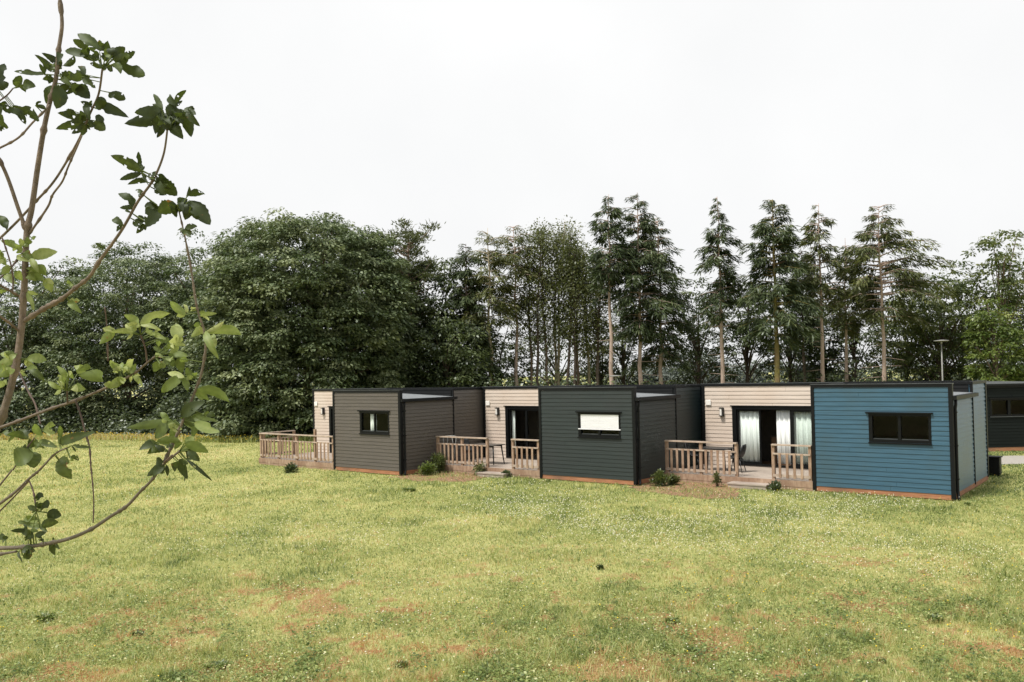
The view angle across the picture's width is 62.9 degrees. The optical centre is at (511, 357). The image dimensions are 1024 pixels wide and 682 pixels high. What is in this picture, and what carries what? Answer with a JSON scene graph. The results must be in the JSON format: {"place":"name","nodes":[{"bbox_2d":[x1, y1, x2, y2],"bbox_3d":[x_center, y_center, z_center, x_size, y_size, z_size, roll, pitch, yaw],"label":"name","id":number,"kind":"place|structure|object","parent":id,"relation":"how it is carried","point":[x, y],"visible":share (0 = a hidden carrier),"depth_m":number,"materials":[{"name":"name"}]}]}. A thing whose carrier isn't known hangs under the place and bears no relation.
{"place":"outdoors","nodes":[
{"label":"outdoors","id":0,"kind":"place"},
{"bbox_2d":[0,369,1023,681],"bbox_3d":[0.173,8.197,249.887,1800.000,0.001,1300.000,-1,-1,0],"label":"lawn","id":1,"kind":"structure","parent":0,"point":[326,601],"depth_m":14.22,"materials":[{"name":"plant"}]},
{"bbox_2d":[33,611,55,621],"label":"weed tuft","id":2,"kind":"object","parent":1,"relation":"on","point":[44,616],"visible":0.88,"depth_m":11.51,"materials":[{"name":"green plant"}]},
{"bbox_2d":[0,260,105,433],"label":"broadleaf tree","id":3,"kind":"object","parent":1,"relation":"on","point":[7,344],"visible":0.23,"depth_m":55.04,"materials":[{"name":"green plant"}]},
{"bbox_2d":[13,240,211,432],"bbox_3d":[-25.913,-1.289,55.746,13.512,12.957,12.973,-1,-1,0],"label":"broadleaf tree","id":4,"kind":"object","parent":1,"relation":"on","point":[94,357],"visible":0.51,"depth_m":52.59,"materials":[{"name":"green plant"}]},
{"bbox_2d":[0,0,241,562],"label":"apple tree","id":5,"kind":"object","parent":1,"relation":"on","point":[172,118],"visible":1,"depth_m":2.26,"materials":[{"name":"green plant"}]},
{"bbox_2d":[0,431,284,439],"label":"meadow flowers","id":6,"kind":"object","parent":1,"relation":"on","point":[168,434],"visible":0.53,"depth_m":46.08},
{"bbox_2d":[0,432,312,442],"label":"dry grass","id":7,"kind":"structure","parent":1,"relation":"on","point":[203,439],"depth_m":46.09,"materials":[{"name":"plant"}]},
{"bbox_2d":[136,228,290,420],"bbox_3d":[-18.620,-1.772,53.637,10.223,13.285,9.107,-1,-1,0],"label":"broadleaf tree","id":8,"kind":"object","parent":1,"relation":"on","point":[183,289],"visible":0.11,"depth_m":51.58,"materials":[{"name":"green plant"}]},
{"bbox_2d":[203,659,230,671],"bbox_3d":[-3.330,3.468,9.427,0.309,0.085,0.298,-2,-1,30],"label":"weed tuft","id":9,"kind":"object","parent":1,"relation":"on","point":[226,662],"visible":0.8,"depth_m":9.44,"materials":[{"name":"green plant"}]},
{"bbox_2d":[282,461,298,472],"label":"shrub","id":10,"kind":"object","parent":1,"relation":"on","point":[290,468],"visible":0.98,"depth_m":28.96,"materials":[{"name":"green plant"}]},
{"bbox_2d":[259,429,334,469],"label":"timber deck","id":11,"kind":"structure","parent":1,"relation":"on","point":[316,459],"depth_m":31.09,"materials":[{"name":"wood"}]},
{"bbox_2d":[179,206,425,441],"bbox_3d":[-12.067,-1.843,48.965,13.984,13.237,14.053,-1,-1,0],"label":"broadleaf tree","id":12,"kind":"object","parent":1,"relation":"on","point":[252,283],"visible":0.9,"depth_m":45.13,"materials":[{"name":"green plant"}]},
{"bbox_2d":[337,251,426,387],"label":"broadleaf tree","id":13,"kind":"object","parent":1,"relation":"on","point":[372,326],"depth_m":53.24,"materials":[{"name":"green plant"}]},
{"bbox_2d":[312,387,483,475],"bbox_3d":[-5.268,2.578,31.547,7.884,2.818,4.615,-2,-1,38],"label":"cabin","id":14,"kind":"object","parent":1,"relation":"on","point":[409,427],"visible":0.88,"depth_m":28.85,"materials":[{"name":"grey wood"}]},
{"bbox_2d":[327,406,332,452],"bbox_3d":[-5.999,2.824,32.619,3.434,1.860,0.150,-2,-1,38],"label":"sliding door","id":15,"kind":"structure","parent":14,"relation":"in","point":[330,407],"depth_m":33.56,"materials":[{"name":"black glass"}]},
{"bbox_2d":[370,414,376,430],"bbox_3d":[-4.693,2.312,28.385,0.328,0.800,0.085,-2,-1,38],"label":"curtain","id":16,"kind":"object","parent":14,"relation":"attached to","point":[372,421],"visible":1,"depth_m":28.40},
{"bbox_2d":[357,410,389,434],"bbox_3d":[-4.630,2.187,28.203,1.560,0.810,0.145,-2,-1,38],"label":"window","id":17,"kind":"structure","parent":14,"relation":"in","point":[362,431],"depth_m":28.20,"materials":[{"name":"metal"}]},
{"bbox_2d":[393,660,409,668],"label":"weed tuft","id":18,"kind":"object","parent":1,"relation":"on","point":[402,663],"visible":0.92,"depth_m":9.37,"materials":[{"name":"green plant"}]},
{"bbox_2d":[403,487,415,490],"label":"weed tuft","id":19,"kind":"object","parent":1,"relation":"on","point":[410,489],"visible":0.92,"depth_m":23.63,"materials":[{"name":"green plant"}]},
{"bbox_2d":[382,217,448,384],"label":"pine tree","id":20,"kind":"object","parent":1,"relation":"on","point":[410,244],"visible":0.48,"depth_m":52.44,"materials":[{"name":"green plant"}]},
{"bbox_2d":[388,470,484,481],"bbox_3d":[-1.937,3.825,27.214,3.103,0.001,3.397,-2,-2,43],"label":"soil bed","id":21,"kind":"object","parent":1,"relation":"on","point":[448,478],"visible":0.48,"depth_m":26.77,"materials":[{"name":"brown soil"}]},
{"bbox_2d":[417,460,436,475],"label":"shrub","id":22,"kind":"object","parent":21,"relation":"on","point":[427,468],"visible":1,"depth_m":27.33,"materials":[{"name":"green plant"}]},
{"bbox_2d":[428,451,446,472],"bbox_3d":[-2.485,3.517,27.982,0.711,0.805,0.761,-1,-1,0],"label":"shrub","id":23,"kind":"object","parent":21,"relation":"on","point":[439,461],"visible":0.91,"depth_m":27.93,"materials":[{"name":"green plant"}]},
{"bbox_2d":[471,461,486,474],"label":"shrub","id":24,"kind":"object","parent":21,"relation":"on","point":[479,468],"visible":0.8,"depth_m":27.04,"materials":[{"name":"plant"}]},
{"bbox_2d":[391,257,504,387],"bbox_3d":[-4.978,-0.958,53.770,9.236,11.036,9.122,-1,-1,0],"label":"broadleaf tree","id":25,"kind":"object","parent":1,"relation":"on","point":[448,288],"visible":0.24,"depth_m":52.24,"materials":[{"name":"green plant"}]},
{"bbox_2d":[404,300,495,387],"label":"leafy tree","id":26,"kind":"object","parent":1,"relation":"on","point":[462,376],"visible":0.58,"depth_m":48.96,"materials":[{"name":"green plant"}]},
{"bbox_2d":[426,244,507,386],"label":"fir tree","id":27,"kind":"object","parent":1,"relation":"on","point":[466,300],"visible":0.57,"depth_m":51.43,"materials":[{"name":"green plant"}]},
{"bbox_2d":[436,436,539,478],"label":"timber deck","id":28,"kind":"structure","parent":1,"relation":"on","point":[522,467],"depth_m":27.34,"materials":[{"name":"wood"}]},
{"bbox_2d":[443,435,455,460],"bbox_3d":[-2.110,3.130,28.533,0.539,0.963,0.232,-2,-1,38],"label":"garden chair","id":29,"kind":"object","parent":28,"relation":"on","point":[447,446],"visible":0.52,"depth_m":28.57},
{"bbox_2d":[459,438,476,461],"bbox_3d":[-1.531,3.193,28.678,0.464,0.824,0.531,0,-1,-35],"label":"garden chair","id":30,"kind":"object","parent":28,"relation":"on","point":[466,441],"visible":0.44,"depth_m":28.81,"materials":[{"name":"black plastic"}]},
{"bbox_2d":[471,443,504,464],"bbox_3d":[-0.828,3.249,28.254,1.050,0.663,0.620,-2,-1,38],"label":"garden table","id":31,"kind":"object","parent":28,"relation":"on","point":[491,445],"visible":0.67,"depth_m":28.14,"materials":[{"name":"black plastic"}]},
{"bbox_2d":[461,228,520,386],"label":"fir tree","id":32,"kind":"object","parent":1,"relation":"on","point":[488,256],"visible":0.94,"depth_m":51.80,"materials":[{"name":"green plant"}]},
{"bbox_2d":[0,365,993,436],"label":"undergrowth","id":33,"kind":"object","parent":1,"relation":"on","point":[110,415],"visible":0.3,"depth_m":50.46,"materials":[{"name":"green plant"}]},
{"bbox_2d":[481,316,539,385],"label":"leafy tree","id":34,"kind":"object","parent":1,"relation":"on","point":[505,374],"visible":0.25,"depth_m":55.84,"materials":[{"name":"green plant"}]},
{"bbox_2d":[0,358,1022,425],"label":"hedge bank","id":35,"kind":"structure","parent":1,"relation":"on","point":[606,375],"depth_m":66.92,"materials":[{"name":"plant"}]},
{"bbox_2d":[482,225,542,385],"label":"fir tree","id":36,"kind":"object","parent":1,"relation":"on","point":[517,273],"visible":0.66,"depth_m":53.68,"materials":[{"name":"green plant"}]},
{"bbox_2d":[3,481,1023,676],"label":"dandelion flowers","id":37,"kind":"object","parent":1,"relation":"on","point":[698,595],"visible":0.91,"depth_m":11.90,"materials":[{"name":"plant"}]},
{"bbox_2d":[504,232,559,385],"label":"slender tree","id":38,"kind":"object","parent":1,"relation":"on","point":[531,358],"visible":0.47,"depth_m":54.05,"materials":[{"name":"green plant"}]},
{"bbox_2d":[513,224,568,385],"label":"slender tree","id":39,"kind":"object","parent":1,"relation":"on","point":[541,244],"visible":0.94,"depth_m":53.00,"materials":[{"name":"green plant"}]},
{"bbox_2d":[519,217,566,385],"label":"slender tree","id":40,"kind":"object","parent":1,"relation":"on","point":[544,228],"visible":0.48,"depth_m":54.07,"materials":[{"name":"green plant"}]},
{"bbox_2d":[502,326,605,385],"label":"leafy tree","id":41,"kind":"object","parent":1,"relation":"on","point":[551,353],"visible":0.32,"depth_m":57.32,"materials":[{"name":"green plant"}]},
{"bbox_2d":[534,214,582,384],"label":"slender tree","id":42,"kind":"object","parent":1,"relation":"on","point":[558,359],"visible":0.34,"depth_m":55.14,"materials":[{"name":"green plant"}]},
{"bbox_2d":[538,231,580,384],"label":"slender tree","id":43,"kind":"object","parent":1,"relation":"on","point":[554,349],"visible":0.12,"depth_m":55.44,"materials":[{"name":"green plant"}]},
{"bbox_2d":[537,220,594,384],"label":"slender tree","id":44,"kind":"object","parent":1,"relation":"on","point":[569,252],"visible":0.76,"depth_m":52.98,"materials":[{"name":"green plant"}]},
{"bbox_2d":[543,241,597,384],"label":"slender tree","id":45,"kind":"object","parent":1,"relation":"on","point":[572,267],"visible":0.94,"depth_m":52.69,"materials":[{"name":"green plant"}]},
{"bbox_2d":[552,237,596,384],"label":"slender tree","id":46,"kind":"object","parent":1,"relation":"on","point":[577,367],"visible":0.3,"depth_m":54.14,"materials":[{"name":"green plant"}]},
{"bbox_2d":[556,240,607,384],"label":"slender tree","id":47,"kind":"object","parent":1,"relation":"on","point":[588,367],"visible":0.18,"depth_m":55.23,"materials":[{"name":"green plant"}]},
{"bbox_2d":[483,384,703,485],"bbox_3d":[1.852,2.356,27.930,7.884,2.818,4.615,-2,-1,38],"label":"cabin","id":48,"kind":"object","parent":1,"relation":"on","point":[613,434],"visible":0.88,"depth_m":25.29,"materials":[{"name":"grey wood"}]},
{"bbox_2d":[512,411,515,453],"bbox_3d":[0.057,2.674,29.985,0.070,1.620,0.158,0,-2,-45],"label":"curtain","id":49,"kind":"object","parent":48,"relation":"attached to","point":[513,427],"visible":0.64,"depth_m":29.96,"materials":[{"name":"fabric"}]},
{"bbox_2d":[505,406,537,458],"bbox_3d":[1.113,2.602,28.998,3.434,1.860,0.150,-2,-1,38],"label":"sliding door","id":50,"kind":"structure","parent":48,"relation":"in","point":[508,409],"depth_m":29.85,"materials":[{"name":"black glass"}]},
{"bbox_2d":[575,411,621,438],"bbox_3d":[2.553,1.973,24.559,1.560,0.790,0.145,-2,-1,38],"label":"window","id":51,"kind":"structure","parent":48,"relation":"in","point":[605,418],"depth_m":24.54,"materials":[{"name":"metal"}]},
{"bbox_2d":[572,261,622,383],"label":"slender tree","id":52,"kind":"object","parent":1,"relation":"on","point":[608,338],"visible":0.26,"depth_m":53.80,"materials":[{"name":"green plant"}]},
{"bbox_2d":[570,245,625,384],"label":"slender tree","id":53,"kind":"object","parent":1,"relation":"on","point":[598,330],"visible":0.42,"depth_m":52.65,"materials":[{"name":"green plant"}]},
{"bbox_2d":[564,327,634,384],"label":"leafy tree","id":54,"kind":"object","parent":1,"relation":"on","point":[601,371],"visible":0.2,"depth_m":57.79,"materials":[{"name":"green plant"}]},
{"bbox_2d":[585,195,638,384],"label":"fir tree","id":55,"kind":"object","parent":1,"relation":"on","point":[600,275],"visible":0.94,"depth_m":49.72,"materials":[{"name":"green plant"}]},
{"bbox_2d":[586,303,654,384],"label":"leafy tree","id":56,"kind":"object","parent":1,"relation":"on","point":[623,357],"visible":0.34,"depth_m":56.78,"materials":[{"name":"green plant"}]},
{"bbox_2d":[588,193,684,384],"bbox_3d":[7.577,-2.954,50.610,5.905,14.200,5.842,-1,-1,0],"label":"fir tree","id":57,"kind":"object","parent":1,"relation":"on","point":[640,329],"visible":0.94,"depth_m":50.16,"materials":[{"name":"green plant"}]},
{"bbox_2d":[614,368,664,384],"bbox_3d":[9.550,2.618,61.922,5.180,4.010,4.607,-1,-1,-18],"label":"willow bush","id":58,"kind":"object","parent":1,"relation":"on","point":[645,377],"visible":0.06,"depth_m":61.13,"materials":[{"name":"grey plant"}]},
{"bbox_2d":[621,217,696,383],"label":"fir tree","id":59,"kind":"object","parent":1,"relation":"on","point":[664,356],"visible":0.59,"depth_m":51.59,"materials":[{"name":"green plant"}]},
{"bbox_2d":[633,362,687,384],"bbox_3d":[11.124,2.355,60.801,5.717,4.504,5.461,-1,-1,0],"label":"willow bush","id":60,"kind":"object","parent":1,"relation":"on","point":[664,372],"visible":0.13,"depth_m":59.95,"materials":[{"name":"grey plant"}]},
{"bbox_2d":[665,616,679,623],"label":"weed tuft","id":61,"kind":"object","parent":1,"relation":"on","point":[666,619],"visible":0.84,"depth_m":10.82,"materials":[{"name":"green plant"}]},
{"bbox_2d":[628,479,740,498],"bbox_3d":[4.805,3.605,23.290,3.096,0.001,4.617,-1,-1,0],"label":"soil bed","id":62,"kind":"object","parent":1,"relation":"on","point":[723,488],"visible":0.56,"depth_m":22.80,"materials":[{"name":"brown soil"}]},
{"bbox_2d":[649,468,672,486],"bbox_3d":[4.195,3.417,23.670,0.687,0.571,0.527,-2,-1,25],"label":"shrub","id":63,"kind":"object","parent":62,"relation":"on","point":[661,478],"visible":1,"depth_m":23.61,"materials":[{"name":"green plant"}]},
{"bbox_2d":[667,473,680,484],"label":"shrub","id":64,"kind":"object","parent":62,"relation":"on","point":[674,477],"visible":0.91,"depth_m":23.79,"materials":[{"name":"plant"}]},
{"bbox_2d":[712,471,723,486],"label":"shrub","id":65,"kind":"object","parent":62,"relation":"on","point":[716,481],"visible":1,"depth_m":23.21,"materials":[{"name":"green plant"}]},
{"bbox_2d":[653,348,726,383],"bbox_3d":[12.704,1.750,59.877,5.919,5.246,5.847,-1,-1,-28],"label":"willow bush","id":66,"kind":"object","parent":1,"relation":"on","point":[705,380],"visible":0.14,"depth_m":59.02,"materials":[{"name":"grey plant"}]},
{"bbox_2d":[666,276,740,383],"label":"leafy tree","id":67,"kind":"object","parent":1,"relation":"on","point":[697,348],"visible":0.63,"depth_m":54.71,"materials":[{"name":"green plant"}]},
{"bbox_2d":[686,198,752,382],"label":"fir tree","id":68,"kind":"object","parent":1,"relation":"on","point":[722,297],"visible":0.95,"depth_m":49.70,"materials":[{"name":"green plant"}]},
{"bbox_2d":[703,356,770,383],"bbox_3d":[15.988,2.140,60.823,5.853,4.481,5.991,-1,-1,0],"label":"willow bush","id":69,"kind":"object","parent":1,"relation":"on","point":[743,379],"visible":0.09,"depth_m":60.20,"materials":[{"name":"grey plant"}]},
{"bbox_2d":[664,440,812,490],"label":"timber deck","id":70,"kind":"structure","parent":1,"relation":"on","point":[750,477],"depth_m":23.61,"materials":[{"name":"wood"}]},
{"bbox_2d":[684,442,703,468],"bbox_3d":[5.478,2.979,25.340,0.531,0.824,0.464,-2,-1,27],"label":"garden chair","id":71,"kind":"object","parent":70,"relation":"on","point":[686,445],"visible":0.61,"depth_m":25.46,"materials":[{"name":"black plastic"}]},
{"bbox_2d":[696,446,734,470],"bbox_3d":[6.100,3.030,25.036,0.950,0.682,0.700,-2,-1,39],"label":"garden table","id":72,"kind":"object","parent":70,"relation":"on","point":[716,448],"visible":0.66,"depth_m":24.99,"materials":[{"name":"black plastic"}]},
{"bbox_2d":[727,444,745,471],"bbox_3d":[6.593,2.939,24.514,0.531,0.824,0.464,-2,-1,30],"label":"garden chair","id":73,"kind":"object","parent":70,"relation":"on","point":[742,451],"visible":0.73,"depth_m":24.33,"materials":[{"name":"black plastic"}]},
{"bbox_2d":[703,281,786,382],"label":"leafy tree","id":74,"kind":"object","parent":1,"relation":"on","point":[747,347],"visible":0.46,"depth_m":55.73,"materials":[{"name":"green plant"}]},
{"bbox_2d":[768,479,781,490],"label":"shrub","id":75,"kind":"object","parent":1,"relation":"on","point":[776,485],"visible":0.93,"depth_m":22.26,"materials":[{"name":"green plant"}]},
{"bbox_2d":[732,199,826,381],"bbox_3d":[15.444,-2.696,48.666,5.376,13.276,6.026,-1,-1,0],"label":"fir tree","id":76,"kind":"object","parent":1,"relation":"on","point":[784,240],"visible":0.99,"depth_m":48.56,"materials":[{"name":"green plant"}]},
{"bbox_2d":[757,300,830,382],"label":"leafy tree","id":77,"kind":"object","parent":1,"relation":"on","point":[790,369],"visible":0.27,"depth_m":57.52,"materials":[{"name":"green plant"}]},
{"bbox_2d":[779,249,827,381],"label":"fir tree","id":78,"kind":"object","parent":1,"relation":"on","point":[803,319],"visible":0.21,"depth_m":55.68,"materials":[{"name":"green plant"}]},
{"bbox_2d":[768,358,842,382],"bbox_3d":[21.137,2.007,59.865,5.200,4.440,6.170,-1,-1,0],"label":"willow bush","id":79,"kind":"object","parent":1,"relation":"on","point":[801,367],"visible":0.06,"depth_m":59.44,"materials":[{"name":"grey plant"}]},
{"bbox_2d":[789,203,852,381],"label":"fir tree","id":80,"kind":"object","parent":1,"relation":"on","point":[821,250],"visible":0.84,"depth_m":49.68,"materials":[{"name":"green plant"}]},
{"bbox_2d":[800,313,857,381],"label":"leafy tree","id":81,"kind":"object","parent":1,"relation":"on","point":[830,359],"visible":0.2,"depth_m":57.26,"materials":[{"name":"green plant"}]},
{"bbox_2d":[812,244,875,381],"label":"fir tree","id":82,"kind":"object","parent":1,"relation":"on","point":[855,323],"visible":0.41,"depth_m":51.77,"materials":[{"name":"green plant"}]},
{"bbox_2d":[701,380,988,500],"bbox_3d":[8.951,2.131,24.134,7.884,2.818,4.615,-2,-1,39],"label":"cabin","id":83,"kind":"object","parent":1,"relation":"on","point":[923,439],"visible":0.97,"depth_m":21.58,"materials":[{"name":"blue wood"}]},
{"bbox_2d":[739,411,759,461],"bbox_3d":[7.391,2.441,26.038,0.750,1.620,0.099,-2,-1,39],"label":"curtain","id":84,"kind":"object","parent":83,"relation":"attached to","point":[749,427],"visible":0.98,"depth_m":26.01,"materials":[{"name":"fabric"}]},
{"bbox_2d":[730,405,810,468],"bbox_3d":[8.232,2.377,25.216,3.434,1.860,0.150,-2,-1,39],"label":"sliding door","id":85,"kind":"structure","parent":83,"relation":"in","point":[735,408],"depth_m":25.72,"materials":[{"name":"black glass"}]},
{"bbox_2d":[770,435,777,463],"bbox_3d":[9.008,2.891,26.233,1.640,0.880,0.590,-2,-1,39],"label":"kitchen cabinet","id":86,"kind":"object","parent":83,"relation":"in","point":[773,439],"visible":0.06,"depth_m":26.45,"materials":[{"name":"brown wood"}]},
{"bbox_2d":[776,410,790,463],"bbox_3d":[8.244,2.410,25.387,0.457,1.620,0.094,-2,-1,39],"label":"curtain","id":87,"kind":"object","parent":83,"relation":"attached to","point":[783,425],"visible":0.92,"depth_m":25.41,"materials":[{"name":"fabric"}]},
{"bbox_2d":[794,412,811,463],"bbox_3d":[8.987,2.381,24.754,1.369,1.620,0.100,-2,-1,39],"label":"curtain","id":88,"kind":"object","parent":83,"relation":"attached to","point":[802,429],"visible":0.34,"depth_m":24.98,"materials":[{"name":"fabric"}]},
{"bbox_2d":[865,412,932,444],"bbox_3d":[9.592,1.749,20.753,1.560,0.790,0.145,-2,-1,39],"label":"window","id":89,"kind":"structure","parent":83,"relation":"in","point":[873,440],"depth_m":20.75,"materials":[{"name":"metal"}]},
{"bbox_2d":[806,306,897,381],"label":"leafy tree","id":90,"kind":"object","parent":1,"relation":"on","point":[852,343],"visible":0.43,"depth_m":56.52,"materials":[{"name":"green plant"}]},
{"bbox_2d":[873,656,886,662],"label":"weed tuft","id":91,"kind":"object","parent":1,"relation":"on","point":[884,659],"visible":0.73,"depth_m":9.20,"materials":[{"name":"green plant"}]},
{"bbox_2d":[833,204,957,380],"bbox_3d":[22.483,-2.603,49.261,6.735,12.820,6.826,-2,-1,31],"label":"fir tree","id":92,"kind":"object","parent":1,"relation":"on","point":[873,309],"visible":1,"depth_m":48.59,"materials":[{"name":"green plant"}]},
{"bbox_2d":[856,294,957,380],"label":"leafy tree","id":93,"kind":"object","parent":1,"relation":"on","point":[877,341],"visible":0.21,"depth_m":55.12,"materials":[{"name":"green plant"}]},
{"bbox_2d":[927,613,943,622],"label":"weed tuft","id":94,"kind":"object","parent":1,"relation":"on","point":[934,616],"visible":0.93,"depth_m":10.63,"materials":[{"name":"green plant"}]},
{"bbox_2d":[880,260,1000,380],"bbox_3d":[26.641,-1.097,51.681,7.275,9.724,8.252,-1,-1,0],"label":"leafy tree","id":95,"kind":"object","parent":1,"relation":"on","point":[941,319],"visible":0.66,"depth_m":51.13,"materials":[{"name":"green plant"}]},
{"bbox_2d":[935,340,948,380],"bbox_3d":[22.607,1.354,43.981,0.760,4.580,0.760,-1,-1,0],"label":"street lamp","id":96,"kind":"object","parent":1,"relation":"on","point":[940,341],"visible":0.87,"depth_m":43.98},
{"bbox_2d":[902,312,1000,380],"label":"leafy tree","id":97,"kind":"object","parent":1,"relation":"on","point":[947,376],"visible":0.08,"depth_m":54.20,"materials":[{"name":"green plant"}]},
{"bbox_2d":[954,229,1023,367],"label":"leafy tree","id":98,"kind":"object","parent":1,"relation":"on","point":[1006,283],"visible":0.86,"depth_m":49.66,"materials":[{"name":"green plant"}]},
{"bbox_2d":[960,297,1023,380],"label":"leafy tree","id":99,"kind":"object","parent":1,"relation":"on","point":[983,322],"visible":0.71,"depth_m":44.68,"materials":[{"name":"green plant"}]},
{"bbox_2d":[989,455,1002,475],"bbox_3d":[14.058,3.156,24.446,0.410,0.565,0.400,-2,-1,39],"label":"utility cabinet","id":100,"kind":"object","parent":1,"relation":"on","point":[995,465],"visible":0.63,"depth_m":24.29,"materials":[{"name":"grey metal"}]},
{"bbox_2d":[986,381,1023,450],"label":"cabin","id":101,"kind":"object","parent":1,"relation":"on","point":[1005,410],"visible":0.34,"depth_m":31.19,"materials":[{"name":"black wood"}]},
{"bbox_2d":[989,397,1023,416],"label":"window","id":102,"kind":"structure","parent":101,"relation":"in","point":[1008,414],"depth_m":31.18,"materials":[{"name":"metal"}]},
{"bbox_2d":[988,259,1023,377],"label":"leafy tree","id":103,"kind":"object","parent":1,"relation":"on","point":[1021,273],"visible":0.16,"depth_m":51.88,"materials":[{"name":"green plant"}]},
{"bbox_2d":[992,317,1023,379],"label":"leafy tree","id":104,"kind":"object","parent":1,"relation":"on","point":[1021,345],"visible":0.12,"depth_m":47.02,"materials":[{"name":"green plant"}]},
{"bbox_2d":[0,0,1023,387],"label":"sky","id":105,"kind":"structure","parent":0,"point":[471,116],"materials":[{"name":"white"}]},
{"bbox_2d":[1001,456,1023,463],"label":"path","id":106,"kind":"structure","parent":0,"point":[1012,459],"depth_m":28.28,"materials":[{"name":"concrete"}]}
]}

